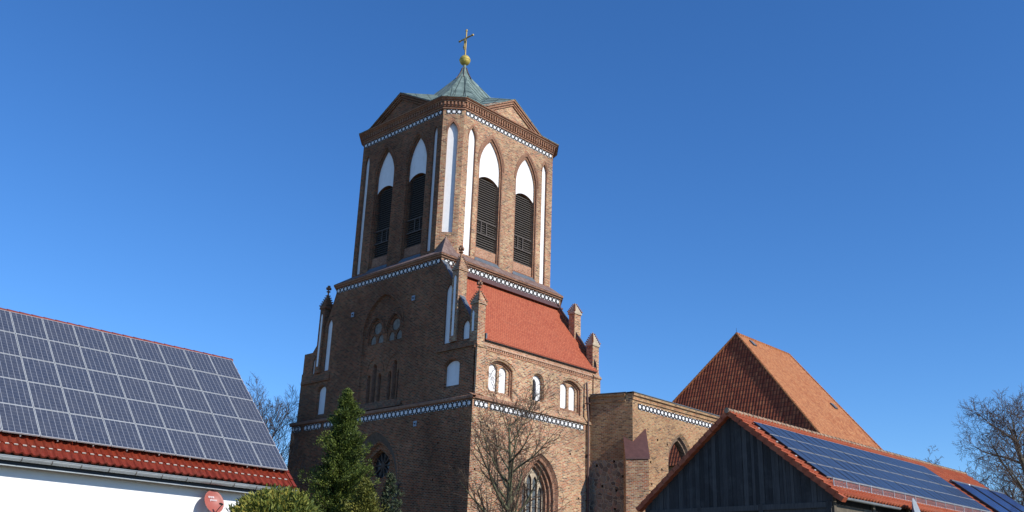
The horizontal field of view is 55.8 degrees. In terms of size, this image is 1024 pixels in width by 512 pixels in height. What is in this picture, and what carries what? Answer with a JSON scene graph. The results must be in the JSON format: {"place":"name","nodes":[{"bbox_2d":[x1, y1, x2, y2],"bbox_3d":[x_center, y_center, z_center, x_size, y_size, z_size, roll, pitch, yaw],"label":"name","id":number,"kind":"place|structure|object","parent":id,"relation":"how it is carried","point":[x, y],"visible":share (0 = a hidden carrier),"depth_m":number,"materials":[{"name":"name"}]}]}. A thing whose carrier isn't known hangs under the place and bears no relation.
{"place":"outdoors","nodes":[
{"label":"outdoors","id":0,"kind":"place"},
{"bbox_2d":[0,307,296,511],"bbox_3d":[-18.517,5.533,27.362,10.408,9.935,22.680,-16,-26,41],"label":"white house","id":1,"kind":"structure","parent":0,"point":[94,419],"depth_m":29.61,"materials":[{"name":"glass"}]},
{"bbox_2d":[204,490,223,511],"bbox_3d":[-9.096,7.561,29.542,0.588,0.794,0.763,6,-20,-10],"label":"satellite dish","id":2,"kind":"object","parent":1,"relation":"attached to","point":[213,500],"visible":1,"depth_m":29.61,"materials":[{"name":"red paint"}]},
{"bbox_2d":[285,29,601,511],"bbox_3d":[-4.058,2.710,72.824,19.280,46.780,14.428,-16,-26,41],"label":"church tower","id":3,"kind":"structure","parent":0,"point":[445,293],"depth_m":67.63,"materials":[{"name":"brick"}]},
{"bbox_2d":[366,451,393,510],"bbox_3d":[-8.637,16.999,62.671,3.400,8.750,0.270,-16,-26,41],"label":"window","id":4,"kind":"structure","parent":3,"relation":"in","point":[381,463],"depth_m":63.70,"materials":[{"name":"glass"}]},
{"bbox_2d":[521,467,542,511],"bbox_3d":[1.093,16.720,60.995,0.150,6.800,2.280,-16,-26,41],"label":"window","id":5,"kind":"structure","parent":3,"relation":"in","point":[533,476],"depth_m":61.88,"materials":[{"name":"white glass"}]},
{"bbox_2d":[0,0,1023,502],"label":"sky","id":6,"kind":"structure","parent":0,"point":[836,185],"materials":[{"name":"blue"}]},
{"label":"ground","id":7,"kind":"structure","parent":0,"visible":0},
{"bbox_2d":[223,483,323,511],"bbox_3d":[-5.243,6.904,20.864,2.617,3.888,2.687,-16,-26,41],"label":"clipped shrub","id":8,"kind":"object","parent":7,"relation":"on","point":[285,499],"visible":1,"depth_m":20.83,"materials":[{"name":"green plant"}]},
{"bbox_2d":[246,373,320,487],"bbox_3d":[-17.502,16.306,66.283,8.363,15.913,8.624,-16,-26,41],"label":"old bare tree","id":9,"kind":"object","parent":7,"relation":"on","point":[265,419],"visible":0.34,"depth_m":67.57,"materials":[{"name":"brown plant"}]},
{"bbox_2d":[298,387,380,511],"bbox_3d":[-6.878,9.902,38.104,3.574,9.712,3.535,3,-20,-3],"label":"conifer tree","id":10,"kind":"object","parent":7,"relation":"on","point":[340,474],"visible":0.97,"depth_m":38.46,"materials":[{"name":"green plant"}]},
{"bbox_2d":[340,474,389,511],"bbox_3d":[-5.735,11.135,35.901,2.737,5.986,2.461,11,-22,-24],"label":"conifer tree","id":11,"kind":"object","parent":7,"relation":"on","point":[364,497],"visible":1,"depth_m":36.37,"materials":[{"name":"green plant"}]},
{"bbox_2d":[379,471,405,511],"bbox_3d":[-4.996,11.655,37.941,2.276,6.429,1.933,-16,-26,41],"label":"conifer tree","id":12,"kind":"object","parent":7,"relation":"on","point":[390,482],"visible":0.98,"depth_m":38.65,"materials":[{"name":"green plant"}]},
{"bbox_2d":[436,364,571,511],"bbox_3d":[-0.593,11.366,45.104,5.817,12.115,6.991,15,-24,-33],"label":"young bare tree","id":13,"kind":"object","parent":7,"relation":"on","point":[511,504],"visible":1,"depth_m":45.34,"materials":[{"name":"brown plant"}]},
{"bbox_2d":[589,391,719,511],"bbox_3d":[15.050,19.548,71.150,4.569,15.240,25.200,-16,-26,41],"label":"ruined church wall","id":14,"kind":"structure","parent":7,"relation":"on","point":[635,436],"depth_m":65.30,"materials":[{"name":"brown brick"}]},
{"bbox_2d":[668,328,882,471],"bbox_3d":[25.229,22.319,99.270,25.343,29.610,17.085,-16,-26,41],"label":"church choir","id":15,"kind":"structure","parent":7,"relation":"on","point":[742,373],"depth_m":97.96,"materials":[{"name":"tile"}]},
{"bbox_2d":[636,407,1023,511],"bbox_3d":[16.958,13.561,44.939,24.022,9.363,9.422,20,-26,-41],"label":"timber barn","id":16,"kind":"structure","parent":7,"relation":"on","point":[732,460],"depth_m":38.67,"materials":[{"name":"wood"}]},
{"bbox_2d":[912,498,919,511],"bbox_3d":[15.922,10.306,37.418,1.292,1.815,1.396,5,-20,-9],"label":"satellite dish","id":17,"kind":"object","parent":16,"relation":"attached to","point":[915,507],"visible":1,"depth_m":37.89,"materials":[{"name":"grey paint"}]},
{"bbox_2d":[916,446,997,488],"bbox_3d":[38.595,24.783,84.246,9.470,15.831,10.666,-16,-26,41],"label":"old bare tree","id":18,"kind":"object","parent":7,"relation":"on","point":[960,470],"visible":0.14,"depth_m":84.48,"materials":[{"name":"brown plant"}]},
{"bbox_2d":[951,384,1023,505],"bbox_3d":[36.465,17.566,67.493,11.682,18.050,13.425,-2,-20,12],"label":"old bare tree","id":19,"kind":"object","parent":7,"relation":"on","point":[1017,441],"visible":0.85,"depth_m":68.31,"materials":[{"name":"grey plant"}]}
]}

